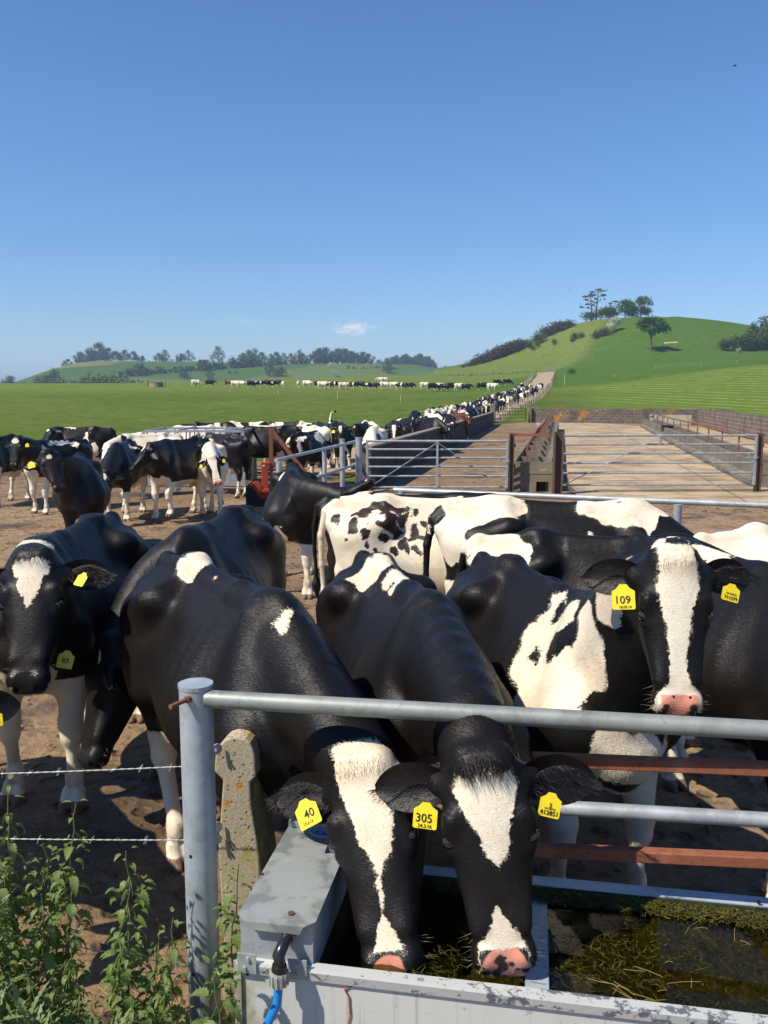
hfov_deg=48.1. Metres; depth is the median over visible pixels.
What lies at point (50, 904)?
nettle
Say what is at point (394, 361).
tree
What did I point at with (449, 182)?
sky
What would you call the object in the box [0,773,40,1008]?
nettle
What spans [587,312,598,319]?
hedge bush
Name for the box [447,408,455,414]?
cow
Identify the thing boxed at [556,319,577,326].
gorse bush
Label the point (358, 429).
cow
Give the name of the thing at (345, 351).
tree
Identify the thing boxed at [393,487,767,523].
rail fence
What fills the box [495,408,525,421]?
gate
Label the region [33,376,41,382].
tree
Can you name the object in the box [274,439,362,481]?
rail fence
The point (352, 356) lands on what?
tree
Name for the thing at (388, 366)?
tree
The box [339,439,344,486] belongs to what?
gate post
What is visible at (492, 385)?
cow
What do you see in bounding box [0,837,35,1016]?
nettle
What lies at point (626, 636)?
cow
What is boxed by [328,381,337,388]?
cow
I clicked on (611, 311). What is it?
hedge bush
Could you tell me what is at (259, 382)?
cow
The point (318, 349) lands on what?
tree
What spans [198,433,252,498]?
cow
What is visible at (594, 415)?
block wall
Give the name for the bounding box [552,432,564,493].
gate post
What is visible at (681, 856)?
hurdle
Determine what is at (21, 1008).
thistle
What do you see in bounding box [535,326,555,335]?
gorse bush
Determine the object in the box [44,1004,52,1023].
thistle
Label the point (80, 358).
tree
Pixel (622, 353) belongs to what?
field
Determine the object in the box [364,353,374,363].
tree
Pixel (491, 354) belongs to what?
gorse bush
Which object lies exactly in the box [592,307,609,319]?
hedge bush
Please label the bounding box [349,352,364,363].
tree
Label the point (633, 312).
round tree
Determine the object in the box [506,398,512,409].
cow
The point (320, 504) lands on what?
cow
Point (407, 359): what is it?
tree
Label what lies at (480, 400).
cow
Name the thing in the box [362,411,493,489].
block wall
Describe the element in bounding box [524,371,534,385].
stock fence
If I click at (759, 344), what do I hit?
hedge bush
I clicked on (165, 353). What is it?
tree
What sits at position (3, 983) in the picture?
thistle
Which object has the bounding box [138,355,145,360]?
tree
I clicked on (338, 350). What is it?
tree
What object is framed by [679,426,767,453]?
concrete floor
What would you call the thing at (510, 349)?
gorse bush
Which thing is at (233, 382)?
cow
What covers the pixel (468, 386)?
cow
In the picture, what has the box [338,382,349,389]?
cow
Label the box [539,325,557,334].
gorse bush
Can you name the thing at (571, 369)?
hedge bush
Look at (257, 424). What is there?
cow
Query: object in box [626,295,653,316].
round tree
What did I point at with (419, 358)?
tree
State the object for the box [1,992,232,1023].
grass
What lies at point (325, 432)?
cow
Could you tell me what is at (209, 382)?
cow
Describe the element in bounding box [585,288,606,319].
pine tree
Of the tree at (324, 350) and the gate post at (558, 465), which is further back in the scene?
the tree at (324, 350)
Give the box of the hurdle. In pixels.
[532,751,767,868]
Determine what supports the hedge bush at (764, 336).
on the field
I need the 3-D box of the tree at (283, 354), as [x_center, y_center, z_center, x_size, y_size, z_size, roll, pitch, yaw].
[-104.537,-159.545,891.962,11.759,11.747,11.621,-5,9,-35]
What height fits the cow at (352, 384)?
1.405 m
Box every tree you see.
[5,374,14,382]
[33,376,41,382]
[39,374,50,382]
[41,367,66,382]
[61,359,73,365]
[71,351,88,362]
[82,350,95,360]
[85,341,111,360]
[88,350,103,360]
[100,347,115,360]
[109,350,122,360]
[118,349,130,360]
[128,351,139,360]
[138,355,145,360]
[153,353,164,361]
[160,349,169,361]
[175,353,185,361]
[179,370,189,377]
[183,350,195,360]
[205,370,214,378]
[208,346,224,361]
[242,349,254,358]
[248,348,262,360]
[257,352,266,361]
[264,363,275,375]
[271,352,282,362]
[275,366,287,375]
[280,352,287,361]
[285,353,297,362]
[291,350,306,360]
[298,352,308,360]
[308,350,319,362]
[312,347,328,362]
[314,354,325,363]
[318,347,335,363]
[324,350,340,363]
[330,348,345,363]
[335,348,350,363]
[345,350,358,363]
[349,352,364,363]
[358,351,368,363]
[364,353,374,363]
[382,357,392,363]
[382,362,393,372]
[388,356,397,363]
[398,354,410,363]
[413,353,426,364]
[422,356,433,365]
[579,293,598,320]
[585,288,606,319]
[608,301,619,311]
[614,299,640,317]
[625,302,642,316]
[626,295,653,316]
[635,315,672,351]
[744,321,761,347]
[751,315,767,339]
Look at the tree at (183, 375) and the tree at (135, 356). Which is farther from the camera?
the tree at (135, 356)
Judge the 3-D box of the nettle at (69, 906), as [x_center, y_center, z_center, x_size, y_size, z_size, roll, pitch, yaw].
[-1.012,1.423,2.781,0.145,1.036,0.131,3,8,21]
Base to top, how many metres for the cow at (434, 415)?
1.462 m
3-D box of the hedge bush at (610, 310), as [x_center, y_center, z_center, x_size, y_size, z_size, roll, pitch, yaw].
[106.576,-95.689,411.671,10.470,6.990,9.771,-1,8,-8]
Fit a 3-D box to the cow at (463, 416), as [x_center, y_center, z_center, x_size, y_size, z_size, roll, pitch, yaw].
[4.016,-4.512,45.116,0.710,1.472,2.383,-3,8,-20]
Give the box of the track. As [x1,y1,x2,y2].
[257,371,554,471]
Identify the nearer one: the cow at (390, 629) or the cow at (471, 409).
the cow at (390, 629)
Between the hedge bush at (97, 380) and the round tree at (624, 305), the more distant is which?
the hedge bush at (97, 380)
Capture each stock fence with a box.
[16,378,173,382]
[433,369,533,375]
[499,368,556,421]
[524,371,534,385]
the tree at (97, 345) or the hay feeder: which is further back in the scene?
the tree at (97, 345)
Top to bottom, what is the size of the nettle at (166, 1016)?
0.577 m
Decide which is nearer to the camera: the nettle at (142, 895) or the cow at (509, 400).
the nettle at (142, 895)
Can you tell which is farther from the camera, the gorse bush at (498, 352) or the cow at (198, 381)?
the gorse bush at (498, 352)
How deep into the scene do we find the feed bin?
47.60 m
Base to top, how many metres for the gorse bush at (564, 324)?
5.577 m
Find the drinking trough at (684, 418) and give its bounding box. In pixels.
[650,414,691,424]
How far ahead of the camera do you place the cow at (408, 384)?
162.37 m
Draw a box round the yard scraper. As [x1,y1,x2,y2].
[246,429,306,506]
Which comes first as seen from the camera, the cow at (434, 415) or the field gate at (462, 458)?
the field gate at (462, 458)
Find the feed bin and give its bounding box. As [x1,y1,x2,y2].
[661,425,673,431]
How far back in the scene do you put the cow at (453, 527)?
6.23 m
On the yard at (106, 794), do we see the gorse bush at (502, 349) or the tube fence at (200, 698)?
the tube fence at (200, 698)
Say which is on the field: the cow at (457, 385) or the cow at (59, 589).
the cow at (457, 385)
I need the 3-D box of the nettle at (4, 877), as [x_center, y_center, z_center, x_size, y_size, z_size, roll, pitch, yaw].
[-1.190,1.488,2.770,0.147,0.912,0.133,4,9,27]
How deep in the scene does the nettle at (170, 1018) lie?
2.50 m
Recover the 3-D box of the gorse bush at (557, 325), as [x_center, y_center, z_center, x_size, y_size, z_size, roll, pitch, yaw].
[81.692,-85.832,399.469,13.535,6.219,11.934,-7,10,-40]
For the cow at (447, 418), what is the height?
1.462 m
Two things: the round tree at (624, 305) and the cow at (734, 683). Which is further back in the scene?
the round tree at (624, 305)
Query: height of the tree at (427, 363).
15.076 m
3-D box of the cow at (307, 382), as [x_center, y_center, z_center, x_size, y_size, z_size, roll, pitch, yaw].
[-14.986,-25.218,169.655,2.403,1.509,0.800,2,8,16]
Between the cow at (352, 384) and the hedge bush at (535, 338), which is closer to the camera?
the cow at (352, 384)
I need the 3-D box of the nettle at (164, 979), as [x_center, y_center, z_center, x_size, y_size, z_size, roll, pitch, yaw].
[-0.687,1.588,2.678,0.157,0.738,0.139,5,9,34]
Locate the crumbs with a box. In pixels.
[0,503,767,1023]
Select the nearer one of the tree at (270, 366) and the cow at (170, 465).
the cow at (170, 465)
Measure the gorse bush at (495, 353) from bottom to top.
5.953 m
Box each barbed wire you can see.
[0,763,180,775]
[6,835,183,843]
[36,938,187,968]
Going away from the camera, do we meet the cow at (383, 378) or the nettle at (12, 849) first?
the nettle at (12, 849)
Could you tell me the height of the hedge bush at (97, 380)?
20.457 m
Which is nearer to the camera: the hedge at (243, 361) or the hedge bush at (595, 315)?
the hedge bush at (595, 315)
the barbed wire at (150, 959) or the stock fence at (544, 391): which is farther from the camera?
the stock fence at (544, 391)
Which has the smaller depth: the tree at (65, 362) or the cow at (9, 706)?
the cow at (9, 706)
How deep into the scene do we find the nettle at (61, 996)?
2.53 m
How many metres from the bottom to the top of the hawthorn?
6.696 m
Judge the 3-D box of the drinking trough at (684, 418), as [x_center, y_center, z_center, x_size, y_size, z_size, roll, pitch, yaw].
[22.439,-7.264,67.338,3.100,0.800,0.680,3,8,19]
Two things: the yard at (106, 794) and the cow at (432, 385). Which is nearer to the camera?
the yard at (106, 794)
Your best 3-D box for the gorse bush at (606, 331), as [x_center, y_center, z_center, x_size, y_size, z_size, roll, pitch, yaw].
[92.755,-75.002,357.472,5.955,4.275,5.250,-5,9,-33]
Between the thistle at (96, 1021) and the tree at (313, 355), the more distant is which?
the tree at (313, 355)
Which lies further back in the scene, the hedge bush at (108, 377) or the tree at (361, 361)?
the tree at (361, 361)
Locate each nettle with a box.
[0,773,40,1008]
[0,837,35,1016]
[0,857,39,1023]
[0,880,35,1023]
[5,957,64,1023]
[17,890,69,1020]
[23,844,82,1009]
[36,964,91,1023]
[39,987,77,1023]
[45,799,93,1023]
[47,935,90,1022]
[71,976,104,1023]
[99,922,147,1023]
[100,846,156,1023]
[106,987,155,1023]
[136,918,175,1023]
[141,907,192,1023]
[144,969,186,1023]
[166,1017,185,1023]
[179,1005,194,1022]
[186,955,245,1023]
[208,859,252,1022]
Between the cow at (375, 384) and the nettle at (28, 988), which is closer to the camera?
the nettle at (28, 988)
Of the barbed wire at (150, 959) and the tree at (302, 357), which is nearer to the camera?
the barbed wire at (150, 959)
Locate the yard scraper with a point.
(257, 493)
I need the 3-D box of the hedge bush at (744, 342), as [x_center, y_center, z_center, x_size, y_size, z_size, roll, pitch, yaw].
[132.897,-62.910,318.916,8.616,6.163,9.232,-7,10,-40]
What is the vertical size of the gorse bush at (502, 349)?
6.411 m
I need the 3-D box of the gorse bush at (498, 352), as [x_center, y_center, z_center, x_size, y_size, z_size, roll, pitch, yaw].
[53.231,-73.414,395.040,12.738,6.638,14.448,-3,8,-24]
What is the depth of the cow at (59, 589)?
4.64 m
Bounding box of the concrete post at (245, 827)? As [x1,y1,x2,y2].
[214,729,275,999]
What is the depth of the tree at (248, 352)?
889.35 m
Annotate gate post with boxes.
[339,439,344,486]
[355,437,361,482]
[508,433,515,491]
[527,404,530,422]
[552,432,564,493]
[753,433,763,491]
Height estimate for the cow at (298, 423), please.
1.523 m
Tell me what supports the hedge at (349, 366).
on the field
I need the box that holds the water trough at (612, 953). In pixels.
[234,819,767,1023]
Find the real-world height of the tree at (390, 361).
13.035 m
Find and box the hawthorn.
[606,316,621,328]
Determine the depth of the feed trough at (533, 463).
20.93 m
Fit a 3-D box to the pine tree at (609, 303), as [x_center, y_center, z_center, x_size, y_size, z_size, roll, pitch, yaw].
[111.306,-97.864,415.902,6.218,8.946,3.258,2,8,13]
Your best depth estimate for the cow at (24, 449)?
16.67 m
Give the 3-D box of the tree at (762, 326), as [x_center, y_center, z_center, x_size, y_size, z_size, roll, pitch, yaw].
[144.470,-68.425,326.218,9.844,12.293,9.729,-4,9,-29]
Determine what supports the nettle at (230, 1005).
on the yard at (106, 794)
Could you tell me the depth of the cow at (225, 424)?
25.10 m
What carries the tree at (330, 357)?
on the field
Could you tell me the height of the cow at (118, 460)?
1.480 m
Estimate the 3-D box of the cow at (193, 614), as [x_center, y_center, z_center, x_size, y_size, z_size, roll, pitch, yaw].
[-0.525,1.053,3.734,0.753,1.559,2.666,-5,9,-33]
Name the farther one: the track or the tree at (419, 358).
the tree at (419, 358)
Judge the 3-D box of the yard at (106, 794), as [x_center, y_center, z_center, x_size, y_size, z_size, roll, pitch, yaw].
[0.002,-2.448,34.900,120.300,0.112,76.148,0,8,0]
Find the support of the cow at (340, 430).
on the track
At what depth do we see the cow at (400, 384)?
160.60 m
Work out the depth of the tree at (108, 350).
883.95 m
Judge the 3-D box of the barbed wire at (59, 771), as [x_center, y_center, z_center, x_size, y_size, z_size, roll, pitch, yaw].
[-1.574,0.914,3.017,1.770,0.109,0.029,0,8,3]
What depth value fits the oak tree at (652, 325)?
317.73 m
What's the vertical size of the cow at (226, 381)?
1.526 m
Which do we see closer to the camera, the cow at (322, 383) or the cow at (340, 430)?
the cow at (340, 430)
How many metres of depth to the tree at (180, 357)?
890.51 m
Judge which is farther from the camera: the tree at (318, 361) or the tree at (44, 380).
the tree at (318, 361)
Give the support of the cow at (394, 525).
on the yard at (106, 794)
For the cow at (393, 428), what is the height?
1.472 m
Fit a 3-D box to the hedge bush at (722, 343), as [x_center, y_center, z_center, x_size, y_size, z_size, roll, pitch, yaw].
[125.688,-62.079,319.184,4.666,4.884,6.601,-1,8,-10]
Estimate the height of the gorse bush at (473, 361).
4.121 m
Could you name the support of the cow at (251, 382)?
on the field
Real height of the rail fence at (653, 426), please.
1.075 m
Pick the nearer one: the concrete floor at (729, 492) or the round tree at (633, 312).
the concrete floor at (729, 492)
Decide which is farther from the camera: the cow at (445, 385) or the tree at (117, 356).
the tree at (117, 356)
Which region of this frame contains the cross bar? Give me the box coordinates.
[512,433,551,436]
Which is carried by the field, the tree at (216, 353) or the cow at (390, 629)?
the tree at (216, 353)
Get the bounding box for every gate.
[366,440,508,487]
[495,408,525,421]
[562,434,758,485]
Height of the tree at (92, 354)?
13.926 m
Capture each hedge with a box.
[117,354,308,375]
[149,359,227,361]
[346,365,397,369]
[438,371,536,375]
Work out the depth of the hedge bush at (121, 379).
461.45 m
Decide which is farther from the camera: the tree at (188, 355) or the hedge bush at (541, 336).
the tree at (188, 355)
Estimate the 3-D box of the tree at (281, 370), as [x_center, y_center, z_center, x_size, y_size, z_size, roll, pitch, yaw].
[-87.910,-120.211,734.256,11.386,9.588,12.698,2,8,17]
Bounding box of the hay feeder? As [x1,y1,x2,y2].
[142,426,256,486]
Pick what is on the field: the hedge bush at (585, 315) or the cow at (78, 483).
the hedge bush at (585, 315)
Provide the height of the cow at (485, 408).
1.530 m
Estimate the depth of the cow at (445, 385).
154.49 m
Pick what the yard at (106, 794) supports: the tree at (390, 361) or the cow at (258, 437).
the cow at (258, 437)
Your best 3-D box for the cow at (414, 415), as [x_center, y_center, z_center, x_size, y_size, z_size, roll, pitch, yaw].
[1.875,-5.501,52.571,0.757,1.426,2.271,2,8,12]
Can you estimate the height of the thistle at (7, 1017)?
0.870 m
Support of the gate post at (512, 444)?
on the yard at (106, 794)
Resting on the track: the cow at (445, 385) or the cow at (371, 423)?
the cow at (371, 423)
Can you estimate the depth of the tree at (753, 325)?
323.23 m
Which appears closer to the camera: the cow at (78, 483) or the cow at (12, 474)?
the cow at (78, 483)
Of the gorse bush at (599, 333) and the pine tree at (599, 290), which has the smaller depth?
the gorse bush at (599, 333)
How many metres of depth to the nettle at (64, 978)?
2.61 m
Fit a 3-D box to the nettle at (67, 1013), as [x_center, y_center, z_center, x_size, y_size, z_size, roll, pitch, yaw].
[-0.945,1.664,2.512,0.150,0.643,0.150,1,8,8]
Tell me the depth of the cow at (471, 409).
61.24 m
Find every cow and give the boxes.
[0,434,30,506]
[0,511,150,814]
[0,690,19,725]
[5,436,92,514]
[24,448,110,527]
[41,426,116,486]
[76,505,286,778]
[100,432,182,497]
[101,439,146,521]
[118,550,440,969]
[128,436,215,520]
[131,424,229,438]
[180,421,239,433]
[191,379,202,386]
[196,438,228,515]
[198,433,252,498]
[205,380,216,386]
[224,379,234,386]
[230,421,271,469]
[231,381,238,387]
[235,425,300,461]
[236,381,246,385]
[247,381,255,387]
[254,381,265,387]
[263,462,374,599]
[266,380,278,387]
[268,421,315,468]
[280,425,331,474]
[286,430,332,480]
[302,380,313,386]
[311,491,498,598]
[314,421,331,468]
[315,550,603,977]
[317,381,329,388]
[317,492,495,594]
[325,410,338,461]
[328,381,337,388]
[331,422,352,470]
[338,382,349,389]
[347,382,357,389]
[348,421,372,443]
[361,382,372,389]
[362,420,383,428]
[362,425,387,445]
[370,382,380,389]
[380,377,389,381]
[380,382,391,388]
[384,420,403,438]
[395,382,406,388]
[395,417,419,434]
[405,382,415,389]
[408,410,420,421]
[416,416,452,452]
[420,382,427,388]
[422,495,694,593]
[426,413,442,419]
[427,383,439,391]
[429,408,446,413]
[440,383,451,390]
[442,414,458,435]
[446,544,761,885]
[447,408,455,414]
[451,412,472,439]
[454,383,466,390]
[455,527,731,757]
[461,384,472,391]
[466,407,474,416]
[474,407,481,415]
[477,382,486,389]
[478,398,482,407]
[482,404,489,413]
[486,383,499,388]
[493,379,502,385]
[494,400,499,415]
[498,400,505,414]
[503,379,513,385]
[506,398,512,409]
[513,394,518,406]
[611,533,767,896]
[693,522,767,750]
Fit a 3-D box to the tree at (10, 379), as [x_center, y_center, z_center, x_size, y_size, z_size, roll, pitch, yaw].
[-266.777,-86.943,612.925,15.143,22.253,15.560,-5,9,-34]
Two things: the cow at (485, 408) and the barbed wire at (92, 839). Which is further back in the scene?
the cow at (485, 408)
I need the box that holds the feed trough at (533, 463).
[506,413,558,491]
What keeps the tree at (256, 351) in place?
on the field
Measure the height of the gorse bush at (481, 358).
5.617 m
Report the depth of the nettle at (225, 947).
2.80 m
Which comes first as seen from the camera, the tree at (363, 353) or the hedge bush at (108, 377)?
the hedge bush at (108, 377)
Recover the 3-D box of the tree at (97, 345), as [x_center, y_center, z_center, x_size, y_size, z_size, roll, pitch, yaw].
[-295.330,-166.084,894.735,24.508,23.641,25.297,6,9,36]
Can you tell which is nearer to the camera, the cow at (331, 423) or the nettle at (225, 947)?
the nettle at (225, 947)
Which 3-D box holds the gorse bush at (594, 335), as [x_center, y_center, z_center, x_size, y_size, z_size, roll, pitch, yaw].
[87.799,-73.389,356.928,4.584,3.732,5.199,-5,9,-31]
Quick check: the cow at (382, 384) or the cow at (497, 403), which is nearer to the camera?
the cow at (497, 403)
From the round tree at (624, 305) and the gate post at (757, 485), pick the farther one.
the round tree at (624, 305)
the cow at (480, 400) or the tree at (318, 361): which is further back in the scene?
the tree at (318, 361)
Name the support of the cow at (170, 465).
on the yard at (106, 794)
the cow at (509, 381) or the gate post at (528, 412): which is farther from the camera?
the cow at (509, 381)
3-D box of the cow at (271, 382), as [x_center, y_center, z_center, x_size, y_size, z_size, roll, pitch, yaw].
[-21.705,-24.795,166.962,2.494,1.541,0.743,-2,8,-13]
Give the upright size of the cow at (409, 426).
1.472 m
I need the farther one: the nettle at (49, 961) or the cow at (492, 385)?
the cow at (492, 385)
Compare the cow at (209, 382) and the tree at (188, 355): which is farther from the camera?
the tree at (188, 355)
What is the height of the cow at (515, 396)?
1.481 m
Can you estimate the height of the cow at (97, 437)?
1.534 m
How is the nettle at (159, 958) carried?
on the yard at (106, 794)
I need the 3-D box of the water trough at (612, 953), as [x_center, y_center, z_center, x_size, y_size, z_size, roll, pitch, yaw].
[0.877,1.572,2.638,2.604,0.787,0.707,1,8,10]
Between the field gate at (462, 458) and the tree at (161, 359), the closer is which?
the field gate at (462, 458)
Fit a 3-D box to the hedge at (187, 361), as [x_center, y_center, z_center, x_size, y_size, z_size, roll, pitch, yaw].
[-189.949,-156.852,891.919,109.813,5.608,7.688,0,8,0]
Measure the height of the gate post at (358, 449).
1.376 m
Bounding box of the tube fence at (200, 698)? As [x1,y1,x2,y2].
[168,677,767,1023]
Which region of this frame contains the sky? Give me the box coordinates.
[0,0,767,382]
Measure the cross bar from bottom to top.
0.060 m
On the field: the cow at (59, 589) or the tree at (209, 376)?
the tree at (209, 376)
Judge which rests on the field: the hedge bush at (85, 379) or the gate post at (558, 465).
the hedge bush at (85, 379)
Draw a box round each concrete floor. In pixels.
[536,423,767,501]
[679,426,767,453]
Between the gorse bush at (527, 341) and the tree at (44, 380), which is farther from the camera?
the tree at (44, 380)
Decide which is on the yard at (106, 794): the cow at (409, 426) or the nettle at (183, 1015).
the nettle at (183, 1015)
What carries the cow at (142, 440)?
on the yard at (106, 794)
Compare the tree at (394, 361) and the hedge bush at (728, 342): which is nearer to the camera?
the hedge bush at (728, 342)
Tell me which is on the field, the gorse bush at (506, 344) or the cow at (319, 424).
the gorse bush at (506, 344)
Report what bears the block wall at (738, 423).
on the yard at (106, 794)
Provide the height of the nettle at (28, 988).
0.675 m
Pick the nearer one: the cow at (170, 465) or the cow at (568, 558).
the cow at (568, 558)
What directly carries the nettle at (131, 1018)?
on the yard at (106, 794)
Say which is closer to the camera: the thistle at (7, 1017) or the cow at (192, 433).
the thistle at (7, 1017)
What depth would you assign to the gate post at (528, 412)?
71.45 m
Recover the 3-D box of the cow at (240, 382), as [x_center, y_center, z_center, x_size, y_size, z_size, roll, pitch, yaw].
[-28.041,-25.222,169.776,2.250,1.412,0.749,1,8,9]
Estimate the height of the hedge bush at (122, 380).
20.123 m
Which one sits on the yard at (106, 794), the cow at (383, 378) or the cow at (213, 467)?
the cow at (213, 467)
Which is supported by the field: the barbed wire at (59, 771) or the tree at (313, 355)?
the tree at (313, 355)
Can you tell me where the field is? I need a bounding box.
[0,317,767,483]
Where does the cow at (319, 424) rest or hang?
on the track
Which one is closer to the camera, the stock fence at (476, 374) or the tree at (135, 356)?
the stock fence at (476, 374)
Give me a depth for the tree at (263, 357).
888.76 m
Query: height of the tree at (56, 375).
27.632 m
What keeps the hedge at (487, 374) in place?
on the field
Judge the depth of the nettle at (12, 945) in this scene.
2.58 m
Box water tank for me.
[147,379,165,386]
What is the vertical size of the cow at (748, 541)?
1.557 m
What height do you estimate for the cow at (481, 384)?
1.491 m
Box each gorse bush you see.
[469,358,482,364]
[471,353,492,362]
[483,349,505,358]
[486,345,506,357]
[486,350,503,360]
[491,344,515,355]
[497,341,522,353]
[502,341,526,351]
[508,337,526,349]
[517,339,532,348]
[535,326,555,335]
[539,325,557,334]
[544,321,574,331]
[553,321,571,329]
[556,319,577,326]
[590,331,599,338]
[594,329,606,336]
[602,327,613,334]
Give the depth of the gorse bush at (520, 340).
392.82 m
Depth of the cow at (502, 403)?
86.85 m
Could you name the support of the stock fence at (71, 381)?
on the field
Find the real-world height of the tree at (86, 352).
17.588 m
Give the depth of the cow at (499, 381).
182.72 m
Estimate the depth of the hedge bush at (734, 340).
317.95 m
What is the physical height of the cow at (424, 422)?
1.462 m
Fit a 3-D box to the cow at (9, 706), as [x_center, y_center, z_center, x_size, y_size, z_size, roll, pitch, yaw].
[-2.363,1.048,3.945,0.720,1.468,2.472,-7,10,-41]
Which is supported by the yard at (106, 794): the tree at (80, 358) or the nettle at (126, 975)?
the nettle at (126, 975)
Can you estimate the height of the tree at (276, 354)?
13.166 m
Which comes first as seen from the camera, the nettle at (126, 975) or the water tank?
the nettle at (126, 975)
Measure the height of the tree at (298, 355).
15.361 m
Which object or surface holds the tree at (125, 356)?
on the field
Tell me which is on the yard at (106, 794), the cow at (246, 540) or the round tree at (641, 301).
the cow at (246, 540)
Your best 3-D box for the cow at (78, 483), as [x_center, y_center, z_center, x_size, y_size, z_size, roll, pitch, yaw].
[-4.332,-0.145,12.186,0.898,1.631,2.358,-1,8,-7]
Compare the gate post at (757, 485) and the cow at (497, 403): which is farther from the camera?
the cow at (497, 403)
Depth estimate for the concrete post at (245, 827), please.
3.18 m
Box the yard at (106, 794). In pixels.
[0,422,767,1023]
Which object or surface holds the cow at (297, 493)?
on the yard at (106, 794)
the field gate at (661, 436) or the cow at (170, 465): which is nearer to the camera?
the cow at (170, 465)
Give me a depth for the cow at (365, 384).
160.86 m
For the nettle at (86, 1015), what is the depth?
2.52 m
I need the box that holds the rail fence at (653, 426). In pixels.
[639,413,767,487]
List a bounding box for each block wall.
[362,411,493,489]
[531,408,734,424]
[697,408,767,443]
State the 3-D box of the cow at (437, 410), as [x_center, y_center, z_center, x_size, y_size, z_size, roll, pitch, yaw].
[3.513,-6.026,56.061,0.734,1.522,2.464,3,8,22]
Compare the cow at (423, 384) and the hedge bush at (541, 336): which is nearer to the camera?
the cow at (423, 384)
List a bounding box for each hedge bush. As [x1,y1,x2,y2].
[79,374,122,382]
[81,371,108,382]
[93,371,126,382]
[94,375,135,382]
[113,372,138,382]
[528,333,543,343]
[533,332,546,342]
[567,368,577,374]
[579,311,592,321]
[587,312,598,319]
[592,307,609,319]
[594,306,615,318]
[604,306,616,317]
[715,338,728,349]
[720,338,740,350]
[729,335,743,349]
[734,334,755,349]
[739,332,761,349]
[745,331,767,349]
[754,328,767,349]
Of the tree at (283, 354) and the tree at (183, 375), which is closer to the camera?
the tree at (183, 375)
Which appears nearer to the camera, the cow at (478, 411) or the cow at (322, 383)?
the cow at (478, 411)
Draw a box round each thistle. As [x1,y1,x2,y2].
[0,886,39,1018]
[0,931,28,1021]
[0,976,68,1023]
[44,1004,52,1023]
[78,1000,135,1023]
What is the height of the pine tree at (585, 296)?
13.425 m
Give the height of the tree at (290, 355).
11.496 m
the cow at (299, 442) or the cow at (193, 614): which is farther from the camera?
the cow at (299, 442)
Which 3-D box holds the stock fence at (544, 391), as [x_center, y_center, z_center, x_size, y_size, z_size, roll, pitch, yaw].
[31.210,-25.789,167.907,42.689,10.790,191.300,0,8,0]

